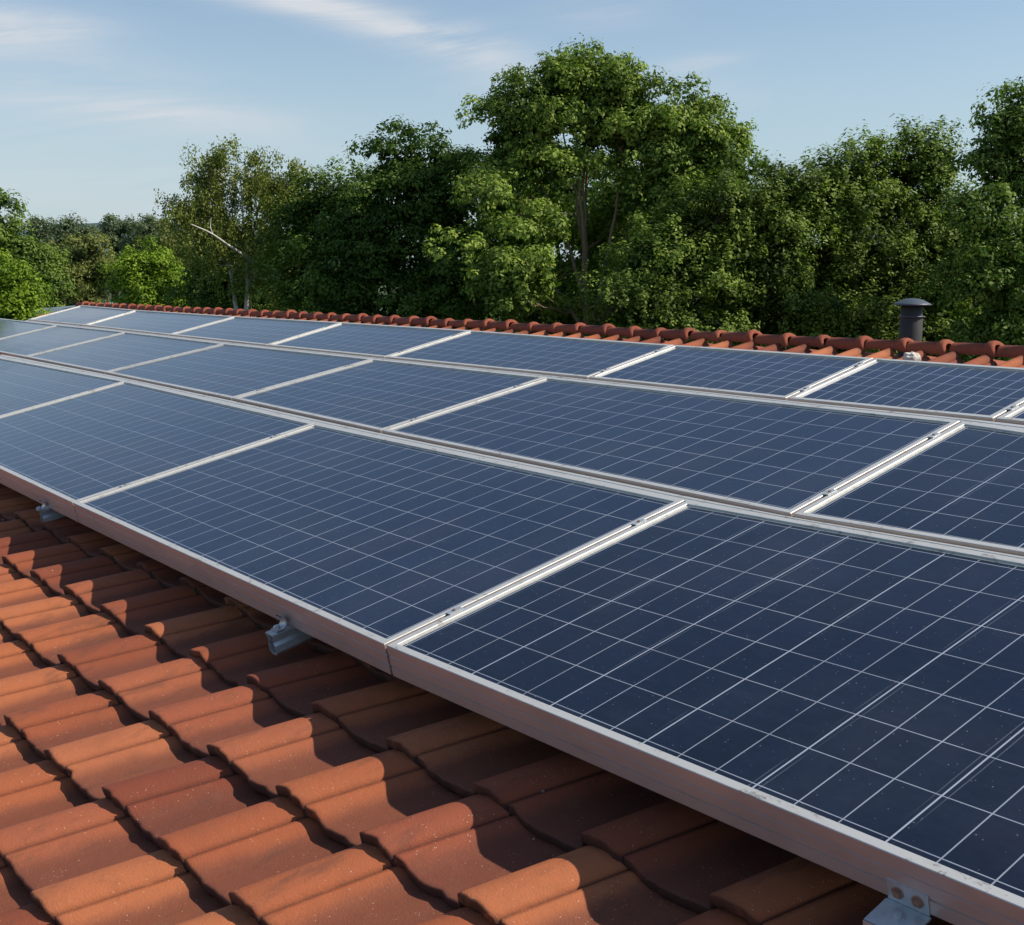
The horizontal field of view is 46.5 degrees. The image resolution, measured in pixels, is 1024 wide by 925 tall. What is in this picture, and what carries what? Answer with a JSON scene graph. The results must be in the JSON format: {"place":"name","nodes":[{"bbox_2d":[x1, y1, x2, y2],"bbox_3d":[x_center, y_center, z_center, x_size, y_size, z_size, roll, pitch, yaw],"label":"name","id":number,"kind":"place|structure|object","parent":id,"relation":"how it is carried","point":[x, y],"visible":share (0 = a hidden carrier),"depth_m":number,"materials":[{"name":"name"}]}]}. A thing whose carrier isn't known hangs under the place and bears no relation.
{"place":"outdoors","nodes":[
{"label":"outdoors","id":0,"kind":"place"},
{"bbox_2d":[18,222,414,274],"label":"hills","id":1,"kind":"structure","parent":0,"point":[89,224],"depth_m":619.24,"materials":[{"name":"green plant"}]},
{"bbox_2d":[0,0,1023,265],"label":"sky","id":2,"kind":"structure","parent":0,"point":[101,101],"materials":[{"name":"blue"}]},
{"bbox_2d":[64,280,975,348],"bbox_3d":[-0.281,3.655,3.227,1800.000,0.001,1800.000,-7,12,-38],"label":"ground","id":3,"kind":"structure","parent":0,"point":[378,291],"depth_m":174.77,"materials":[{"name":"green plant"}]},
{"bbox_2d":[0,248,55,320],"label":"cypress bush","id":4,"kind":"object","parent":3,"relation":"on","point":[21,302],"visible":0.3,"depth_m":14.84,"materials":[{"name":"plant"}]},
{"bbox_2d":[0,187,81,315],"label":"sycamore tree","id":5,"kind":"object","parent":3,"relation":"on","point":[14,243],"visible":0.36,"depth_m":32.76,"materials":[{"name":"green plant"}]},
{"bbox_2d":[21,214,61,244],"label":"oak tree","id":6,"kind":"object","parent":3,"relation":"on","point":[39,232],"visible":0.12,"depth_m":61.51,"materials":[{"name":"green plant"}]},
{"bbox_2d":[37,210,100,300],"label":"oak tree","id":7,"kind":"object","parent":3,"relation":"on","point":[65,224],"visible":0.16,"depth_m":59.68,"materials":[{"name":"green plant"}]},
{"bbox_2d":[37,229,123,306],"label":"willow tree","id":8,"kind":"object","parent":3,"relation":"on","point":[84,273],"visible":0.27,"depth_m":37.50,"materials":[{"name":"green plant"}]},
{"bbox_2d":[95,213,149,301],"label":"oak tree","id":9,"kind":"object","parent":3,"relation":"on","point":[117,227],"visible":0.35,"depth_m":63.69,"materials":[{"name":"green plant"}]},
{"bbox_2d":[94,235,197,312],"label":"bushy tree","id":10,"kind":"object","parent":3,"relation":"on","point":[142,276],"visible":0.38,"depth_m":29.68,"materials":[{"name":"green plant"}]},
{"bbox_2d":[116,213,197,293],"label":"oak tree","id":11,"kind":"object","parent":3,"relation":"on","point":[145,227],"visible":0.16,"depth_m":57.51,"materials":[{"name":"green plant"}]},
{"bbox_2d":[129,216,224,307],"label":"willow tree","id":12,"kind":"object","parent":3,"relation":"on","point":[169,244],"visible":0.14,"depth_m":33.64,"materials":[{"name":"green plant"}]},
{"bbox_2d":[150,133,321,316],"bbox_3d":[-5.011,-2.916,23.199,3.308,6.772,2.967,-7,12,-38],"label":"birch tree","id":13,"kind":"object","parent":3,"relation":"on","point":[264,187],"visible":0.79,"depth_m":22.71,"materials":[{"name":"green plant"}]},
{"bbox_2d":[162,217,323,317],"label":"holly tree","id":14,"kind":"object","parent":3,"relation":"on","point":[204,299],"visible":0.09,"depth_m":24.40,"materials":[{"name":"green plant"}]},
{"bbox_2d":[238,211,372,313],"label":"beech tree","id":15,"kind":"object","parent":3,"relation":"on","point":[281,233],"visible":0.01,"depth_m":28.30,"materials":[{"name":"green plant"}]},
{"bbox_2d":[232,148,382,322],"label":"lime tree","id":16,"kind":"object","parent":3,"relation":"on","point":[302,217],"visible":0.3,"depth_m":21.70,"materials":[{"name":"green plant"}]},
{"bbox_2d":[283,115,521,329],"bbox_3d":[-1.950,-2.600,20.838,3.721,6.921,3.752,7,12,38],"label":"ash tree","id":17,"kind":"object","parent":3,"relation":"on","point":[412,215],"visible":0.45,"depth_m":20.62,"materials":[{"name":"green plant"}]},
{"bbox_2d":[393,200,559,331],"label":"beech tree","id":18,"kind":"object","parent":3,"relation":"on","point":[492,314],"visible":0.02,"depth_m":27.68,"materials":[{"name":"green plant"}]},
{"bbox_2d":[0,301,1023,924],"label":"roof","id":19,"kind":"structure","parent":3,"relation":"on","point":[176,747],"depth_m":2.47,"materials":[{"name":"ceramic"}]},
{"bbox_2d":[0,318,55,337],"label":"solar panel","id":20,"kind":"object","parent":19,"relation":"attached to","point":[9,327],"visible":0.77,"depth_m":9.75,"materials":[{"name":"glass"}]},
{"bbox_2d":[36,500,66,521],"bbox_3d":[-0.913,-0.176,5.220,2.354,0.094,0.040,-22,21,-34],"label":"mounting rail","id":21,"kind":"object","parent":19,"relation":"attached to","point":[46,513],"visible":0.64,"depth_m":4.57,"materials":[{"name":"metal"}]},
{"bbox_2d":[0,381,314,521],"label":"solar panel","id":22,"kind":"object","parent":21,"relation":"attached to","point":[62,456],"visible":0.88,"depth_m":5.10,"materials":[{"name":"glass"}]},
{"bbox_2d":[232,359,545,432],"bbox_3d":[-0.589,-0.286,5.202,0.757,0.084,1.432,-22,21,-34],"label":"solar panel","id":23,"kind":"object","parent":21,"relation":"attached to","point":[376,395],"visible":0.74,"depth_m":5.12,"materials":[{"name":"glass"}]},
{"bbox_2d":[0,358,123,415],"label":"solar panel","id":24,"kind":"object","parent":19,"relation":"attached to","point":[24,385],"visible":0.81,"depth_m":6.81,"materials":[{"name":"glass"}]},
{"bbox_2d":[0,325,123,358],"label":"solar panel","id":25,"kind":"object","parent":19,"relation":"attached to","point":[21,345],"visible":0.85,"depth_m":8.69,"materials":[{"name":"glass"}]},
{"bbox_2d":[28,305,134,325],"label":"solar panel","id":26,"kind":"object","parent":19,"relation":"attached to","point":[81,315],"visible":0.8,"depth_m":9.84,"materials":[{"name":"glass"}]},
{"bbox_2d":[36,302,164,313],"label":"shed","id":27,"kind":"structure","parent":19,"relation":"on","point":[61,308],"depth_m":30.00,"materials":[{"name":"grey"}]},
{"bbox_2d":[24,332,224,373],"bbox_3d":[-2.501,-0.682,7.605,0.689,0.084,1.731,-22,21,-34],"label":"solar panel","id":28,"kind":"object","parent":19,"relation":"attached to","point":[103,355],"visible":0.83,"depth_m":7.56,"materials":[{"name":"glass"}]},
{"bbox_2d":[84,310,234,335],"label":"solar panel","id":29,"kind":"object","parent":19,"relation":"attached to","point":[157,322],"visible":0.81,"depth_m":8.61,"materials":[{"name":"glass"}]},
{"bbox_2d":[105,343,372,400],"bbox_3d":[-1.519,-0.480,6.374,0.716,0.084,1.836,-22,21,-34],"label":"solar panel","id":30,"kind":"object","parent":19,"relation":"attached to","point":[226,371],"visible":0.81,"depth_m":6.26,"materials":[{"name":"glass"}]},
{"bbox_2d":[169,316,341,345],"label":"solar panel","id":31,"kind":"object","parent":19,"relation":"attached to","point":[253,331],"visible":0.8,"depth_m":7.44,"materials":[{"name":"glass"}]},
{"bbox_2d":[265,614,314,655],"bbox_3d":[0.289,0.073,3.712,2.378,0.094,0.040,-22,21,-34],"label":"mounting rail","id":32,"kind":"object","parent":19,"relation":"attached to","point":[283,636],"visible":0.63,"depth_m":3.05,"materials":[{"name":"metal"}]},
{"bbox_2d":[73,423,683,674],"bbox_3d":[-0.542,0.156,3.752,0.989,0.084,2.097,-22,21,-34],"label":"solar panel","id":33,"kind":"object","parent":32,"relation":"attached to","point":[367,548],"visible":0.92,"depth_m":3.47,"materials":[{"name":"glass"}]},
{"bbox_2d":[0,355,1023,559],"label":"joint strip","id":34,"kind":"object","parent":33,"relation":"on","point":[628,486],"visible":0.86,"depth_m":3.83,"materials":[{"name":"metal"}]},
{"bbox_2d":[382,377,959,516],"bbox_3d":[0.405,-0.083,3.963,0.781,0.084,1.944,-22,21,-34],"label":"solar panel","id":35,"kind":"object","parent":32,"relation":"attached to","point":[784,458],"visible":0.8,"depth_m":3.74,"materials":[{"name":"glass"}]},
{"bbox_2d":[589,345,872,400],"bbox_3d":[0.808,-0.321,4.492,0.499,0.084,0.988,-22,21,-34],"label":"solar panel","id":36,"kind":"object","parent":32,"relation":"attached to","point":[768,374],"visible":0.77,"depth_m":4.44,"materials":[{"name":"glass"}]},
{"bbox_2d":[267,322,470,358],"bbox_3d":[-0.798,-0.641,6.468,0.529,0.084,1.270,-22,21,-34],"label":"solar panel","id":37,"kind":"object","parent":19,"relation":"attached to","point":[371,340],"visible":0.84,"depth_m":6.43,"materials":[{"name":"glass"}]},
{"bbox_2d":[385,330,672,378],"bbox_3d":[0.043,-0.474,5.434,0.520,0.084,1.476,-22,21,-34],"label":"solar panel","id":38,"kind":"object","parent":19,"relation":"attached to","point":[580,358],"visible":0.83,"depth_m":5.36,"materials":[{"name":"glass"}]},
{"bbox_2d":[387,501,1023,924],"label":"solar panel","id":39,"kind":"object","parent":19,"relation":"attached to","point":[849,703],"visible":1,"depth_m":2.26,"materials":[{"name":"glass"}]},
{"bbox_2d":[863,878,930,924],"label":"frame bracket","id":40,"kind":"object","parent":19,"relation":"attached to","point":[887,911],"visible":1,"depth_m":1.69,"materials":[{"name":"metal"}]},
{"bbox_2d":[788,358,1023,421],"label":"solar panel","id":41,"kind":"object","parent":19,"relation":"attached to","point":[979,392],"visible":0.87,"depth_m":3.82,"materials":[{"name":"glass"}]},
{"bbox_2d":[794,421,1023,556],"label":"solar panel","id":42,"kind":"object","parent":19,"relation":"attached to","point":[961,483],"visible":0.8,"depth_m":2.97,"materials":[{"name":"glass"}]},
{"bbox_2d":[25,320,1023,429],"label":"joint strip","id":43,"kind":"object","parent":42,"relation":"on","point":[1009,425],"visible":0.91,"depth_m":4.29,"materials":[{"name":"metal"}]},
{"bbox_2d":[892,298,931,357],"bbox_3d":[1.697,-0.508,5.082,0.220,0.381,0.220,-7,12,-38],"label":"roof vent","id":44,"kind":"object","parent":19,"relation":"on","point":[911,316],"visible":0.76,"depth_m":5.03,"materials":[{"name":"metal"}]},
{"bbox_2d":[996,403,1023,424],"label":"solar panel","id":45,"kind":"object","parent":19,"relation":"on","point":[1015,415],"visible":0.42,"depth_m":3.40,"materials":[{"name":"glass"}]},
{"bbox_2d":[475,146,604,322],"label":"beech tree","id":46,"kind":"object","parent":3,"relation":"on","point":[566,190],"visible":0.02,"depth_m":29.61,"materials":[{"name":"green plant"}]},
{"bbox_2d":[422,33,779,337],"bbox_3d":[1.725,-3.152,20.500,5.544,8.104,5.639,2,9,10],"label":"maple tree","id":47,"kind":"object","parent":3,"relation":"on","point":[582,99],"visible":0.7,"depth_m":19.55,"materials":[{"name":"green plant"}]},
{"bbox_2d":[551,151,710,340],"bbox_3d":[2.941,-3.864,27.927,4.369,7.130,3.913,-7,12,-38],"label":"beech tree","id":48,"kind":"object","parent":3,"relation":"on","point":[594,186],"visible":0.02,"depth_m":28.02,"materials":[{"name":"green plant"}]},
{"bbox_2d":[564,161,789,346],"bbox_3d":[2.310,-1.571,17.893,3.621,5.833,2.837,-7,12,-38],"label":"hornbeam tree","id":49,"kind":"object","parent":3,"relation":"on","point":[663,278],"visible":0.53,"depth_m":17.73,"materials":[{"name":"green plant"}]},
{"bbox_2d":[679,237,808,345],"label":"beech tree","id":50,"kind":"object","parent":3,"relation":"on","point":[743,301],"depth_m":26.76,"materials":[{"name":"green plant"}]},
{"bbox_2d":[678,150,866,352],"bbox_3d":[4.040,-1.774,18.345,3.162,6.068,2.595,-1,9,-8],"label":"hornbeam tree","id":51,"kind":"object","parent":3,"relation":"on","point":[779,271],"visible":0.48,"depth_m":18.04,"materials":[{"name":"green plant"}]},
{"bbox_2d":[771,119,946,355],"bbox_3d":[5.500,-2.118,18.830,3.138,6.603,3.285,-7,12,-38],"label":"hornbeam tree","id":52,"kind":"object","parent":3,"relation":"on","point":[858,208],"visible":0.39,"depth_m":18.58,"materials":[{"name":"green plant"}]},
{"bbox_2d":[845,113,983,356],"bbox_3d":[6.650,-2.261,19.274,3.217,6.765,3.105,-1,9,-8],"label":"hornbeam tree","id":53,"kind":"object","parent":3,"relation":"on","point":[926,176],"visible":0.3,"depth_m":19.08,"materials":[{"name":"green plant"}]},
{"bbox_2d":[883,184,990,337],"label":"beech tree","id":54,"kind":"object","parent":3,"relation":"on","point":[947,306],"depth_m":25.45,"materials":[{"name":"green plant"}]},
{"bbox_2d":[913,77,1023,362],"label":"lime tree","id":55,"kind":"object","parent":3,"relation":"on","point":[994,271],"visible":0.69,"depth_m":16.42,"materials":[{"name":"green plant"}]}
]}

